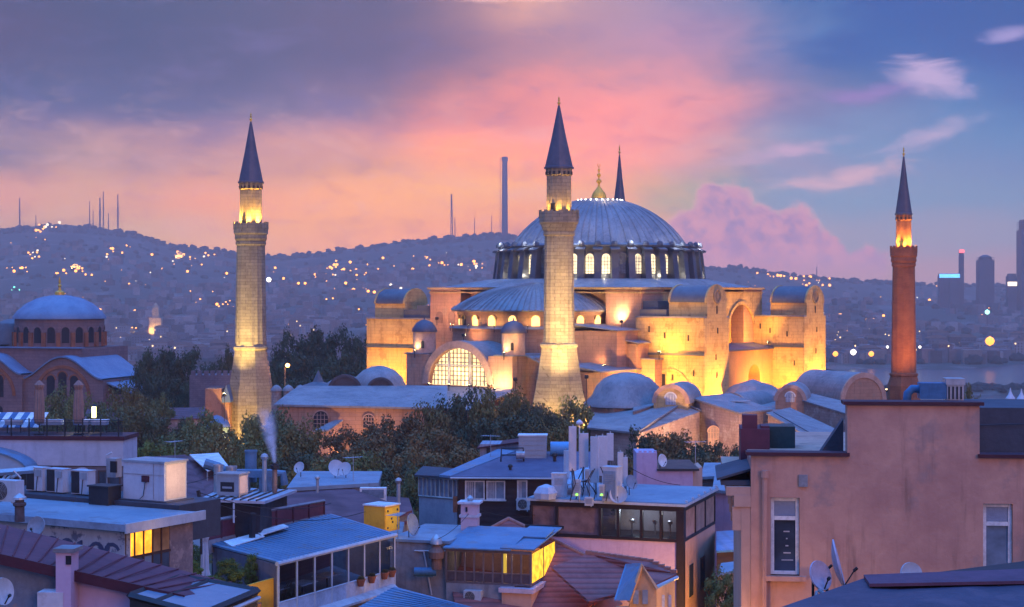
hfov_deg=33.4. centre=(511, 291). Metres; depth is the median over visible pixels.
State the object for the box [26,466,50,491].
air conditioner
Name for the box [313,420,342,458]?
lean to
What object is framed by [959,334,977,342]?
hillside house
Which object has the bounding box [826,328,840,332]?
hillside house
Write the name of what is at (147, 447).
tree
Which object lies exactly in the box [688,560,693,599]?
flank window
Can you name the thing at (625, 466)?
panel antenna
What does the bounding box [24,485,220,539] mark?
rooftop ledge
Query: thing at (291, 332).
hillside house
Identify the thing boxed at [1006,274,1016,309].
skyscraper
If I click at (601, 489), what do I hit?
radio unit
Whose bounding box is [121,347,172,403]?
tree
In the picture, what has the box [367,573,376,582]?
flower pot
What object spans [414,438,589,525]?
dark clad house
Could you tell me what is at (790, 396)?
arched window
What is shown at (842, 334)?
hillside house
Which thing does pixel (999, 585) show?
tarred roof
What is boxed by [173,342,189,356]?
hillside house
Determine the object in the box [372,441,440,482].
tree
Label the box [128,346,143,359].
hillside house
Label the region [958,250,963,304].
skyscraper
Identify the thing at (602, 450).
panel antenna
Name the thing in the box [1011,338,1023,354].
hillside house
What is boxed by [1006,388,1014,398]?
roof finial
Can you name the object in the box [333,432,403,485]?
tree
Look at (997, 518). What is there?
window
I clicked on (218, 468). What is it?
vent pipe
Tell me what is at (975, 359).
woods
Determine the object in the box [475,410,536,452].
tree
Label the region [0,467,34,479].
pipe tangle
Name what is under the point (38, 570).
maroon roof house
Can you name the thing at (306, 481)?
flat roof house
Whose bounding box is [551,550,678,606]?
gabled house
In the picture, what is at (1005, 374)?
water
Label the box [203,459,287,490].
duct run
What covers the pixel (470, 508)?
lilac chimney
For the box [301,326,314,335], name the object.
hillside house
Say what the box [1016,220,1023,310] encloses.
skyscraper
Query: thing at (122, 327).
hillside house
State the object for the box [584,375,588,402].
floodlight
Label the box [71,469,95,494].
air conditioner
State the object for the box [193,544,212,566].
bush
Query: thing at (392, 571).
flower pot
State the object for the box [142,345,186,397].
tree
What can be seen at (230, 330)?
hillside house
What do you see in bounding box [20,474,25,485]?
window
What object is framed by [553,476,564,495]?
door
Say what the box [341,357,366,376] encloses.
tree
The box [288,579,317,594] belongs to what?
terrace table
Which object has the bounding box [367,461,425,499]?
tree
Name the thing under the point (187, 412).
tiled lodge
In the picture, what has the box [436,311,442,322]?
blind window
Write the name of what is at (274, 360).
tree
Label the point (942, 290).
skyscraper
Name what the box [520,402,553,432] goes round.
tree
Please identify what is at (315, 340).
tree
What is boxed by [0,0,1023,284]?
sky
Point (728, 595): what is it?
bush
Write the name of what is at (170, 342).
hillside house
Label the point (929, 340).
hillside house
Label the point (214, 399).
gatehouse
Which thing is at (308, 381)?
tree
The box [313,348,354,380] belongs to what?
tree
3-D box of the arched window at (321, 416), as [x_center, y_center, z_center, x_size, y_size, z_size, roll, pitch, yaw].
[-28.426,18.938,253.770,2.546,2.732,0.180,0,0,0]
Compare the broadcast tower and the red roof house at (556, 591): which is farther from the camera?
the broadcast tower
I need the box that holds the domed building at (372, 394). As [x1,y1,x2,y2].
[271,366,446,450]
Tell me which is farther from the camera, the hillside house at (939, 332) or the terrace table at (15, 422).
the hillside house at (939, 332)
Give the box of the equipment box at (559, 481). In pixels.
[551,472,567,496]
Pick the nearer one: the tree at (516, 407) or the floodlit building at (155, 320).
the tree at (516, 407)
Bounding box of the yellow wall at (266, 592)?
[248,578,273,606]
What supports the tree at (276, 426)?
on the ground
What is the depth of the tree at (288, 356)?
400.09 m
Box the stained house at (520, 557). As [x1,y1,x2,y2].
[388,524,563,606]
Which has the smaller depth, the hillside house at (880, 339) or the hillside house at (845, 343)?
the hillside house at (845, 343)
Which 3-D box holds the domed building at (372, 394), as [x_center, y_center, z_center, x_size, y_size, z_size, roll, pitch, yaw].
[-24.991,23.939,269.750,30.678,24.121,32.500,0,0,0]
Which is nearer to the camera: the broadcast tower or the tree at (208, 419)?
the tree at (208, 419)
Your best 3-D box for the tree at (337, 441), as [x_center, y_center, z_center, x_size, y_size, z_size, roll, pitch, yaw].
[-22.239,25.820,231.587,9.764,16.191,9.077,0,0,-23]
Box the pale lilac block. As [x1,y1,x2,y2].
[633,449,701,485]
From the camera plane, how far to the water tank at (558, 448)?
123.58 m
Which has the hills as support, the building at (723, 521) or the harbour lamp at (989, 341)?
the harbour lamp at (989, 341)
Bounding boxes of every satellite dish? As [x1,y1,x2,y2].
[0,578,13,605]
[27,516,44,533]
[294,462,303,476]
[328,460,341,475]
[338,462,350,477]
[407,513,419,536]
[609,485,626,502]
[626,475,637,494]
[658,454,666,466]
[809,560,831,595]
[825,539,857,591]
[900,562,921,572]
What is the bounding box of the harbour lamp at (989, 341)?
[985,336,994,345]
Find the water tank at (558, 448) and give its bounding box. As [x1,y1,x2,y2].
[550,442,568,454]
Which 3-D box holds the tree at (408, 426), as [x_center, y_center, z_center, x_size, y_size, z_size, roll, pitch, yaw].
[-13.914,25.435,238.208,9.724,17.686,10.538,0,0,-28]
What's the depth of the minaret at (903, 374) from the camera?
338.25 m
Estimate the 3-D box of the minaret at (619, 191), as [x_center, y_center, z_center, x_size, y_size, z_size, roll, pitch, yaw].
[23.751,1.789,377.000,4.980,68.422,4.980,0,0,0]
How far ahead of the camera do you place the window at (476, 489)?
117.89 m
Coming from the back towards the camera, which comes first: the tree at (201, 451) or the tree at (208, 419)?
the tree at (208, 419)
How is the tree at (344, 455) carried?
on the ground
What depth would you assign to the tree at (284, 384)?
371.59 m
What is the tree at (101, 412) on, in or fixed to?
on the ground
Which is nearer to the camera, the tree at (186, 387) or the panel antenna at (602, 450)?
the panel antenna at (602, 450)
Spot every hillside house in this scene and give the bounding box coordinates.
[111,332,130,337]
[115,323,130,333]
[125,335,130,340]
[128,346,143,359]
[131,332,150,345]
[133,342,150,346]
[137,348,152,361]
[151,340,167,348]
[151,347,174,359]
[154,325,168,336]
[154,332,164,337]
[158,338,173,345]
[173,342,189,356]
[184,344,208,364]
[209,345,230,351]
[210,340,226,346]
[224,323,234,329]
[226,326,234,335]
[227,342,234,348]
[267,345,284,351]
[269,330,283,335]
[271,335,285,342]
[272,339,288,350]
[279,329,293,335]
[289,318,302,327]
[289,336,302,342]
[299,321,313,335]
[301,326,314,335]
[335,341,346,359]
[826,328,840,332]
[826,331,836,340]
[830,339,853,347]
[839,332,853,338]
[841,350,850,363]
[845,337,858,346]
[858,345,880,349]
[859,338,867,344]
[864,335,880,343]
[873,327,885,335]
[878,336,891,344]
[881,337,891,345]
[882,346,890,353]
[916,325,920,331]
[922,330,931,341]
[925,326,937,330]
[925,335,947,344]
[931,330,948,335]
[932,341,952,349]
[945,334,960,345]
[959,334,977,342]
[977,341,995,347]
[988,331,1005,337]
[1010,331,1023,334]
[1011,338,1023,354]
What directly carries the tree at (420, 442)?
on the ground
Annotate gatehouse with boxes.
[205,384,232,439]
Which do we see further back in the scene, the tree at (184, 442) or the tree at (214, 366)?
the tree at (214, 366)
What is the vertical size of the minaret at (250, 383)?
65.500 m
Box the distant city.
[0,241,1023,364]
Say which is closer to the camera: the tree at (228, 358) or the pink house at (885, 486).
the pink house at (885, 486)
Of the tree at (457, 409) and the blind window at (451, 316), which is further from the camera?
the blind window at (451, 316)
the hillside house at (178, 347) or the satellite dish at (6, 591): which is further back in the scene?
the hillside house at (178, 347)
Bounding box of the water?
[132,364,1023,399]
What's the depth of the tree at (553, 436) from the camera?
224.95 m
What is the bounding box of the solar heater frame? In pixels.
[500,447,524,461]
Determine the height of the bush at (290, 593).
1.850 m
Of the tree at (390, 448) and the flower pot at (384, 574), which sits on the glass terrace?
the flower pot at (384, 574)
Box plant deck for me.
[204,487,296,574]
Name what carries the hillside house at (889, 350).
on the hills
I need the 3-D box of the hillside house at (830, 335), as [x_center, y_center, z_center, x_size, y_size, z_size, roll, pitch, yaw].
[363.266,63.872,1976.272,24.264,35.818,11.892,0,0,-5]
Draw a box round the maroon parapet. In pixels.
[208,499,325,553]
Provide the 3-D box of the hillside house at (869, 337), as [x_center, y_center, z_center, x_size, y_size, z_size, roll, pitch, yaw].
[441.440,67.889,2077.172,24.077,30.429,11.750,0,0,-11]
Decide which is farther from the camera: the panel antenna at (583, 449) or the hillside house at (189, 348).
the hillside house at (189, 348)
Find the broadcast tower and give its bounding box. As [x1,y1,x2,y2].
[500,157,507,236]
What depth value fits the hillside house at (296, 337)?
2028.90 m
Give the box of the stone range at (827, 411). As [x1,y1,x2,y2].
[802,393,844,431]
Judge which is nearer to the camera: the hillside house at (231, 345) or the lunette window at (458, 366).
the lunette window at (458, 366)
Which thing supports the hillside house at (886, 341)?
on the hills
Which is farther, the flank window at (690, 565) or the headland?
the headland
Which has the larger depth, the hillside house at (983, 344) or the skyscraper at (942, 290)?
the skyscraper at (942, 290)
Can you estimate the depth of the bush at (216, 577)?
74.03 m
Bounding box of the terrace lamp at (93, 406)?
[91,404,96,430]
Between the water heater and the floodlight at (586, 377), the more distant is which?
the floodlight at (586, 377)
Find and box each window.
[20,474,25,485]
[98,470,120,483]
[125,526,170,566]
[312,410,328,427]
[363,414,374,427]
[432,348,486,385]
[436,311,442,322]
[448,312,454,322]
[464,481,485,500]
[486,481,505,500]
[517,480,526,497]
[664,392,676,404]
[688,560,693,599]
[699,553,704,591]
[707,425,718,451]
[766,497,806,581]
[785,391,795,401]
[983,504,1011,565]
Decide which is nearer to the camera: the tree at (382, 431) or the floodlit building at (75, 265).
the tree at (382, 431)
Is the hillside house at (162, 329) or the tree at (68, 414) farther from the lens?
the hillside house at (162, 329)
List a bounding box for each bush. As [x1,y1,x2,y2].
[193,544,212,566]
[193,560,203,574]
[207,574,220,579]
[214,558,245,583]
[240,553,258,584]
[280,581,304,600]
[704,565,733,606]
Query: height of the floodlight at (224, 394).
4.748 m
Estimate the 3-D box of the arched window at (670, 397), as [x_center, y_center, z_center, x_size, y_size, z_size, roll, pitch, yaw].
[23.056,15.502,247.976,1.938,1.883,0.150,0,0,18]
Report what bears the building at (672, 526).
on the ground
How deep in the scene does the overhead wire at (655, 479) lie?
108.66 m
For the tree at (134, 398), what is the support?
on the ground
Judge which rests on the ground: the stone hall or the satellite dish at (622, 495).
the stone hall
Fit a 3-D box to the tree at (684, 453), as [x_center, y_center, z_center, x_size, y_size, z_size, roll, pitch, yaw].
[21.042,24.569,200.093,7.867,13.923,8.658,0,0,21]
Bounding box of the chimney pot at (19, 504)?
[12,493,26,521]
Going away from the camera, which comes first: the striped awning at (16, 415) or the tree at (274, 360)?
the striped awning at (16, 415)
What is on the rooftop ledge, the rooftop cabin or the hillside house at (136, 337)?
the rooftop cabin
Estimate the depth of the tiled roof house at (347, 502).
110.06 m
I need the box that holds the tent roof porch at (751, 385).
[724,379,777,396]
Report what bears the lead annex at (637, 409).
on the ground
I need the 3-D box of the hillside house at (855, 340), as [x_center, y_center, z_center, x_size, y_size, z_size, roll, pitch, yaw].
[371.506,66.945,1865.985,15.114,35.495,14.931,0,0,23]
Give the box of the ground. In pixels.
[209,553,211,576]
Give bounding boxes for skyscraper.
[937,274,949,307]
[949,274,959,307]
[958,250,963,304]
[976,255,994,309]
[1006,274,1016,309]
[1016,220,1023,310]
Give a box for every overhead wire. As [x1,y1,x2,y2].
[201,493,330,509]
[221,505,363,520]
[628,466,705,484]
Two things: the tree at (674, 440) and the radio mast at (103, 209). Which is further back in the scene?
the radio mast at (103, 209)
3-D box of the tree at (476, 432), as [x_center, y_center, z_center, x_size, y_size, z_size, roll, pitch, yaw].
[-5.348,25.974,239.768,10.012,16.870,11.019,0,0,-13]
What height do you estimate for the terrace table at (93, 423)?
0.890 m
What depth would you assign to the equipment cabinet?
101.00 m
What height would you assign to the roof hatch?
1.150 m
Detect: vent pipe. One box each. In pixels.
[213,464,223,492]
[225,465,236,470]
[244,450,256,481]
[261,453,268,491]
[315,475,319,492]
[395,478,401,502]
[552,452,557,461]
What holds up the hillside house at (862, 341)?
on the hills
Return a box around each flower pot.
[356,576,365,586]
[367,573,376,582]
[381,569,388,579]
[388,567,396,576]
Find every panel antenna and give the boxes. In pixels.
[564,448,569,488]
[569,424,575,496]
[579,431,587,494]
[590,435,598,496]
[598,434,606,478]
[607,431,613,464]
[617,450,622,482]
[623,455,627,490]
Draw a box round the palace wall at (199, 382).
[189,370,231,406]
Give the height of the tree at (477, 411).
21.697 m
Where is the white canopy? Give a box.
[189,453,227,480]
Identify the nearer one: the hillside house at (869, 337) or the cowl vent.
the cowl vent
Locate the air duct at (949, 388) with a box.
[903,377,964,399]
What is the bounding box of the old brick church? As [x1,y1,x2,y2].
[0,277,142,431]
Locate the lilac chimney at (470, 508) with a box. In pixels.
[457,495,482,530]
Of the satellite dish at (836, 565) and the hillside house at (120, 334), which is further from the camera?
the hillside house at (120, 334)
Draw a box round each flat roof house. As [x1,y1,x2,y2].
[0,498,205,572]
[287,471,381,491]
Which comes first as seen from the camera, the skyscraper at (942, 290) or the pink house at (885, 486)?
the pink house at (885, 486)
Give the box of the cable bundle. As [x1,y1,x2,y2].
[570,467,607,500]
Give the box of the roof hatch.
[360,487,386,500]
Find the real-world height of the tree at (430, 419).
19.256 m
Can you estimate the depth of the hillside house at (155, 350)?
1756.19 m
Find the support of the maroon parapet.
on the glass terrace
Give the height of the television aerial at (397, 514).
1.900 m
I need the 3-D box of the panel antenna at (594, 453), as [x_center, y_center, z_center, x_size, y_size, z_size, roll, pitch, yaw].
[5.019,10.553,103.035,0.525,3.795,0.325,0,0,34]
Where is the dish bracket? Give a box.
[815,589,823,594]
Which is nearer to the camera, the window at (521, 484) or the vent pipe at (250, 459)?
the vent pipe at (250, 459)
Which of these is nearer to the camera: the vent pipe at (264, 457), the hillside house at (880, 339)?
the vent pipe at (264, 457)
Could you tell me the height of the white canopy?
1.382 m
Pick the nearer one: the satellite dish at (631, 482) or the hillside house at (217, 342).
the satellite dish at (631, 482)
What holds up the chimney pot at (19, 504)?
on the blue flat roof house at (163, 537)
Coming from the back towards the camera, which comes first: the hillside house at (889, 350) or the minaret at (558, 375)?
the hillside house at (889, 350)
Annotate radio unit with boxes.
[574,479,580,500]
[585,469,589,492]
[585,497,593,506]
[599,484,604,501]
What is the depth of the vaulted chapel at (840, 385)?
292.96 m
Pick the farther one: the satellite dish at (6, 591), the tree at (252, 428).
the tree at (252, 428)
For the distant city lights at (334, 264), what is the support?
on the hills
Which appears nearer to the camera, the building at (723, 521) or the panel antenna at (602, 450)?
the panel antenna at (602, 450)
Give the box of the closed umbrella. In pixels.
[200,537,210,575]
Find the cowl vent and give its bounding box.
[428,534,444,569]
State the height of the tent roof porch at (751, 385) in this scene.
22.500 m
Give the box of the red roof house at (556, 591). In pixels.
[452,517,622,606]
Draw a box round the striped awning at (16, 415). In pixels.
[0,412,48,427]
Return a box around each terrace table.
[4,420,22,432]
[37,419,63,432]
[72,419,91,432]
[91,419,109,432]
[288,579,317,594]
[312,572,341,587]
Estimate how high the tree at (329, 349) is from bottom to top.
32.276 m
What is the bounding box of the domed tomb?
[584,372,658,447]
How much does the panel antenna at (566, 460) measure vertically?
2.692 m
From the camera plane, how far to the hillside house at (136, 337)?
2101.22 m
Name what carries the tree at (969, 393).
on the ground
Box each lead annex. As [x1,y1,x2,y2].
[633,403,653,414]
[763,402,779,410]
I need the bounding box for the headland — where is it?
[964,389,1023,394]
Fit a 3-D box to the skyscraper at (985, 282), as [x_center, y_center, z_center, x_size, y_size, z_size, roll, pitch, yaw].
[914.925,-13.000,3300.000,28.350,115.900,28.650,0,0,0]
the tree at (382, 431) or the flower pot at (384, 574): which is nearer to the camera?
the flower pot at (384, 574)
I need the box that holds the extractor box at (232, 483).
[216,471,249,497]
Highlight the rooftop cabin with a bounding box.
[119,456,193,503]
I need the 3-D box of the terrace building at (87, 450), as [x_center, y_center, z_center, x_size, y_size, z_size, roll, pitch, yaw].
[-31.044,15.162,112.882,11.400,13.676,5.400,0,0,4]
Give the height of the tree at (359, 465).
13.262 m
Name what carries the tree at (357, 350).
on the ground
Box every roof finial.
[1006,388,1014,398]
[1017,389,1023,398]
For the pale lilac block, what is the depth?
112.01 m
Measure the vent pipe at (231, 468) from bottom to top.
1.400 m
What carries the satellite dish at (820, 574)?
attached to the tarred roof at (999, 585)
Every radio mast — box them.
[15,198,23,226]
[97,198,103,226]
[101,192,107,228]
[113,194,121,228]
[445,194,456,236]
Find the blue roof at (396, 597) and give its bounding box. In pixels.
[359,587,469,606]
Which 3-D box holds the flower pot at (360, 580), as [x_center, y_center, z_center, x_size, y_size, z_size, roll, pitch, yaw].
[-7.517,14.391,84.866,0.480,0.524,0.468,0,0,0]
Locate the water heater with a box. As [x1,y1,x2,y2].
[414,567,435,576]
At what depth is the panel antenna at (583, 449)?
103.89 m
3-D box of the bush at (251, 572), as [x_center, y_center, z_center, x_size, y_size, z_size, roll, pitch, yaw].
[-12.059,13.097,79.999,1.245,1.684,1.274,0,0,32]
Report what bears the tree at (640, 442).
on the ground
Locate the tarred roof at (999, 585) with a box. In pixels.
[783,561,1023,606]
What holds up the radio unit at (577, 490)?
on the building at (672, 526)
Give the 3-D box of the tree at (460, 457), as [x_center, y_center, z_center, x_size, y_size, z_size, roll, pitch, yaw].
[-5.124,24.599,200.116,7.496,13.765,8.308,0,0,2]
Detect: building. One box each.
[0,418,138,490]
[70,263,81,269]
[149,303,162,336]
[175,251,183,258]
[527,482,718,606]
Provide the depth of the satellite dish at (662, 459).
112.53 m
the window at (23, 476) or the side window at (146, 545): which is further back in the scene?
the window at (23, 476)
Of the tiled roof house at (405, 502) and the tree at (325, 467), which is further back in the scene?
the tree at (325, 467)
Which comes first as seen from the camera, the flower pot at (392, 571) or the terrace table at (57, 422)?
the flower pot at (392, 571)
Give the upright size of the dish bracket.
0.380 m
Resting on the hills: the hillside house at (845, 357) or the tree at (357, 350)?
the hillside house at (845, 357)
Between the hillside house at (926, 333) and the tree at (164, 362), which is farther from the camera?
the hillside house at (926, 333)
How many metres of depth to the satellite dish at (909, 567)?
34.92 m
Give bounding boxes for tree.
[27,409,74,431]
[41,379,80,431]
[60,391,94,431]
[79,399,126,431]
[106,378,149,412]
[110,401,169,456]
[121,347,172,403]
[137,439,178,456]
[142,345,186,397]
[142,413,187,455]
[143,375,188,407]
[145,391,176,432]
[146,425,206,454]
[161,345,209,392]
[177,373,196,407]
[179,443,227,464]
[183,406,223,442]
[183,423,243,467]
[200,355,224,373]
[221,343,233,373]
[226,410,276,467]
[228,437,282,487]
[242,404,299,479]
[251,449,317,488]
[269,356,285,383]
[269,359,294,386]
[270,326,312,379]
[275,413,326,487]
[279,375,310,396]
[282,462,322,488]
[291,351,326,384]
[293,324,336,375]
[307,375,332,382]
[310,457,352,470]
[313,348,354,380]
[313,449,361,469]
[315,424,369,463]
[318,323,361,376]
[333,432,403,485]
[341,331,366,368]
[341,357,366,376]
[342,447,393,480]
[348,414,407,460]
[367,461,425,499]
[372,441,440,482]
[381,480,396,496]
[389,411,445,455]
[390,463,418,522]
[391,445,457,491]
[395,423,469,462]
[411,400,452,449]
[432,384,478,435]
[443,444,479,467]
[450,417,492,457]
[467,383,512,433]
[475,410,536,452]
[491,382,545,433]
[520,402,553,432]
[528,402,571,447]
[547,415,589,451]
[552,392,594,451]
[611,424,670,514]
[626,455,676,474]
[637,426,693,459]
[667,454,701,463]
[678,443,715,464]
[689,445,729,468]
[700,440,738,464]
[964,382,980,398]
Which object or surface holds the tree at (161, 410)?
on the ground
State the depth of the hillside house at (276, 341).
1803.70 m
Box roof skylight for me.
[126,574,260,606]
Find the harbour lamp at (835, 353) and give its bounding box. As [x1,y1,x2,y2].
[833,351,837,365]
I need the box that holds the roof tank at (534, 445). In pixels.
[518,433,547,457]
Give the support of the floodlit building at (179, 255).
on the hills
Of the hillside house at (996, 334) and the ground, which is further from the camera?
the hillside house at (996, 334)
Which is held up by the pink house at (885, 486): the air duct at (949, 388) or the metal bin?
the air duct at (949, 388)
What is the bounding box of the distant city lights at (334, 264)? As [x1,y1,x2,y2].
[10,221,988,330]
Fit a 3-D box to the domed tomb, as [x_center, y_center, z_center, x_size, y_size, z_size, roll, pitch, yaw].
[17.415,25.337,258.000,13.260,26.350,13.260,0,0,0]
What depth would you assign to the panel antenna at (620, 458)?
101.88 m
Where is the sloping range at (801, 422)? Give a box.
[766,407,833,431]
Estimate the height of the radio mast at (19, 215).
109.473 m
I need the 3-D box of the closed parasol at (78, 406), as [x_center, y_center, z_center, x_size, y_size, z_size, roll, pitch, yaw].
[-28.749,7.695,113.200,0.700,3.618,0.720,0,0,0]
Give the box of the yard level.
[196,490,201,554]
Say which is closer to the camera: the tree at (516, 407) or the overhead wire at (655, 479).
the overhead wire at (655, 479)
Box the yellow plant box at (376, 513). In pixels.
[363,501,400,530]
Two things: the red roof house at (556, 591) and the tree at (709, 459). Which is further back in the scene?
the tree at (709, 459)
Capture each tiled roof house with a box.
[152,455,213,558]
[287,488,411,569]
[387,496,413,530]
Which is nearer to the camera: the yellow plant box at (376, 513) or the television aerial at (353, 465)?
the yellow plant box at (376, 513)
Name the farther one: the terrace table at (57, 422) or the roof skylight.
the terrace table at (57, 422)
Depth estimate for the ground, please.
180.73 m
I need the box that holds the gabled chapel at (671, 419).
[587,405,701,515]
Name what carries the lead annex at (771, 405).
on the ground
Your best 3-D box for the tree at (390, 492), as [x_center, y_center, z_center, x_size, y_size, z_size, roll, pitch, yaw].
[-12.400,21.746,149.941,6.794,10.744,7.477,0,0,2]
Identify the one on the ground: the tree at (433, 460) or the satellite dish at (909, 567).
the tree at (433, 460)
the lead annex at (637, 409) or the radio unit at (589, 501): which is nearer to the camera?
the radio unit at (589, 501)
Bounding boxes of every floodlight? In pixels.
[222,393,225,420]
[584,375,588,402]
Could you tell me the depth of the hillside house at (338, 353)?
1754.65 m
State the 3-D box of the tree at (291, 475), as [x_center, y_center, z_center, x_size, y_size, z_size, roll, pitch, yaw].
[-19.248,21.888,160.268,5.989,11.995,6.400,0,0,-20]
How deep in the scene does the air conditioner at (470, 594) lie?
92.47 m
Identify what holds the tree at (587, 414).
on the ground
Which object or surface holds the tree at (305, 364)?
on the ground
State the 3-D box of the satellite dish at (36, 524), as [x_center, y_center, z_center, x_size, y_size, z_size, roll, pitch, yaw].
[-14.744,7.327,52.863,0.570,0.717,0.459,0,0,-11]
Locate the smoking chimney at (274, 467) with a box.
[270,463,278,492]
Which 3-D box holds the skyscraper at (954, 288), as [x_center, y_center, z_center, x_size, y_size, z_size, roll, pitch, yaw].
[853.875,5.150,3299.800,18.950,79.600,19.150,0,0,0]
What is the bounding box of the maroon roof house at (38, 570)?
[0,524,231,606]
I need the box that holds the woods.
[0,222,1023,392]
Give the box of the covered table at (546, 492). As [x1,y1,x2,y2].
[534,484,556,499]
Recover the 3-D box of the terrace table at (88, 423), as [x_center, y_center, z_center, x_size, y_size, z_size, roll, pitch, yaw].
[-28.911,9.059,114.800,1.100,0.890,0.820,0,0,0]
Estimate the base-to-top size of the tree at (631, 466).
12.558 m
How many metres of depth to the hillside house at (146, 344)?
1868.61 m
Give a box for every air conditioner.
[0,479,23,503]
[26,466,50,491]
[46,467,70,492]
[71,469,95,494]
[464,589,482,600]
[516,498,529,510]
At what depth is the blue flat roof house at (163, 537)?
59.80 m
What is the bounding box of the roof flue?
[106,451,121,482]
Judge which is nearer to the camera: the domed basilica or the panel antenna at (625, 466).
the panel antenna at (625, 466)
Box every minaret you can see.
[230,114,272,446]
[532,97,587,427]
[614,145,624,200]
[887,147,919,399]
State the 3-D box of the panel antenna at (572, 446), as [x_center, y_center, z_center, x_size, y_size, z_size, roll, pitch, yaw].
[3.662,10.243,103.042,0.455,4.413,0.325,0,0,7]
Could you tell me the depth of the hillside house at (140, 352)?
1756.55 m
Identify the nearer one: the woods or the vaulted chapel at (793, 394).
the vaulted chapel at (793, 394)
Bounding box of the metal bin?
[87,483,122,505]
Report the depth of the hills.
4142.23 m
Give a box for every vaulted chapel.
[652,381,701,409]
[729,390,774,404]
[774,381,810,413]
[797,369,886,399]
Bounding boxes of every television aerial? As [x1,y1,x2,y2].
[343,456,358,480]
[386,512,404,546]
[684,440,704,465]
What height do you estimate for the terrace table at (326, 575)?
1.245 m
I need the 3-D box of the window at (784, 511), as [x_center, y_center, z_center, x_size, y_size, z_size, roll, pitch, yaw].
[6.891,6.225,42.944,1.001,2.067,0.430,0,0,6]
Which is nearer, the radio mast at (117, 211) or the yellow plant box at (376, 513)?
the yellow plant box at (376, 513)
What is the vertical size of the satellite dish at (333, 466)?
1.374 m
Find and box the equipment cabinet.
[601,465,622,501]
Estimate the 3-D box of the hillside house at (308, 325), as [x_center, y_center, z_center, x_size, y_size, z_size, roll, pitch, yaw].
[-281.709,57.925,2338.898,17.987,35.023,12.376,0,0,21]
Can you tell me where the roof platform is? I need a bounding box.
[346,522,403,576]
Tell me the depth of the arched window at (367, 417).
253.75 m
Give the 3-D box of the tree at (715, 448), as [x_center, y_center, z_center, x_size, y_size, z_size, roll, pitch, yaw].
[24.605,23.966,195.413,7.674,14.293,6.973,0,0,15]
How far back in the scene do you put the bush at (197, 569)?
71.93 m
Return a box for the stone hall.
[694,393,772,459]
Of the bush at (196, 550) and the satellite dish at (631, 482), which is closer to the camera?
the bush at (196, 550)
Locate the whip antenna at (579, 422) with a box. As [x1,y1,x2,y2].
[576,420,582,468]
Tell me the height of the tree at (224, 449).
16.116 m
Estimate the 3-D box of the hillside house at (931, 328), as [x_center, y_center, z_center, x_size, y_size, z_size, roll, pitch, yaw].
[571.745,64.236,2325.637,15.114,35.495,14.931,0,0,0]
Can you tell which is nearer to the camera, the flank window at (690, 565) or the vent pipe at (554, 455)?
the flank window at (690, 565)
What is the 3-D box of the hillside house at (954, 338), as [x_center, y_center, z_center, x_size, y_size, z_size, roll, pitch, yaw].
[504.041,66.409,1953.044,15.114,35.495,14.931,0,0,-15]
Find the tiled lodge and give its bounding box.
[85,407,204,435]
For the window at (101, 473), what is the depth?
112.02 m
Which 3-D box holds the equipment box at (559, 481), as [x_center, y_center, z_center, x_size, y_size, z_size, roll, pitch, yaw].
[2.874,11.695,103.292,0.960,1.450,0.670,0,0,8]
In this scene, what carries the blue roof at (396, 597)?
attached to the glass terrace
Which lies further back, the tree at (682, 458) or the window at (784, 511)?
the tree at (682, 458)
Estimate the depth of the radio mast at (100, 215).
4968.85 m
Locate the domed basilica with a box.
[366,164,825,427]
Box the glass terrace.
[212,514,397,606]
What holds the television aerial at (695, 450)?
attached to the pale lilac block
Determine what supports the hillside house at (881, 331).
on the hills
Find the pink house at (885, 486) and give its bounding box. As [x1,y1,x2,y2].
[715,399,1023,606]
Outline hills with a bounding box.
[0,225,1023,370]
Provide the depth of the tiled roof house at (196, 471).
116.34 m
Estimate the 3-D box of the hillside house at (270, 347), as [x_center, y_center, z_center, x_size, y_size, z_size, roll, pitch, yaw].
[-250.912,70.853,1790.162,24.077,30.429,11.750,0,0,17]
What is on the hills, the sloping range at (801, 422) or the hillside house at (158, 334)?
the hillside house at (158, 334)
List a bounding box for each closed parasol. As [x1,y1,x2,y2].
[34,380,44,434]
[73,380,83,434]
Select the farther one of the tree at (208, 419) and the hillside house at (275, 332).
the hillside house at (275, 332)
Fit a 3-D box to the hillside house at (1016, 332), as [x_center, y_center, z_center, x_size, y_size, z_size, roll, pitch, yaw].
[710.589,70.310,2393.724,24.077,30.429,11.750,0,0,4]
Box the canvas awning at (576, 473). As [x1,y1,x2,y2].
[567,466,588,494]

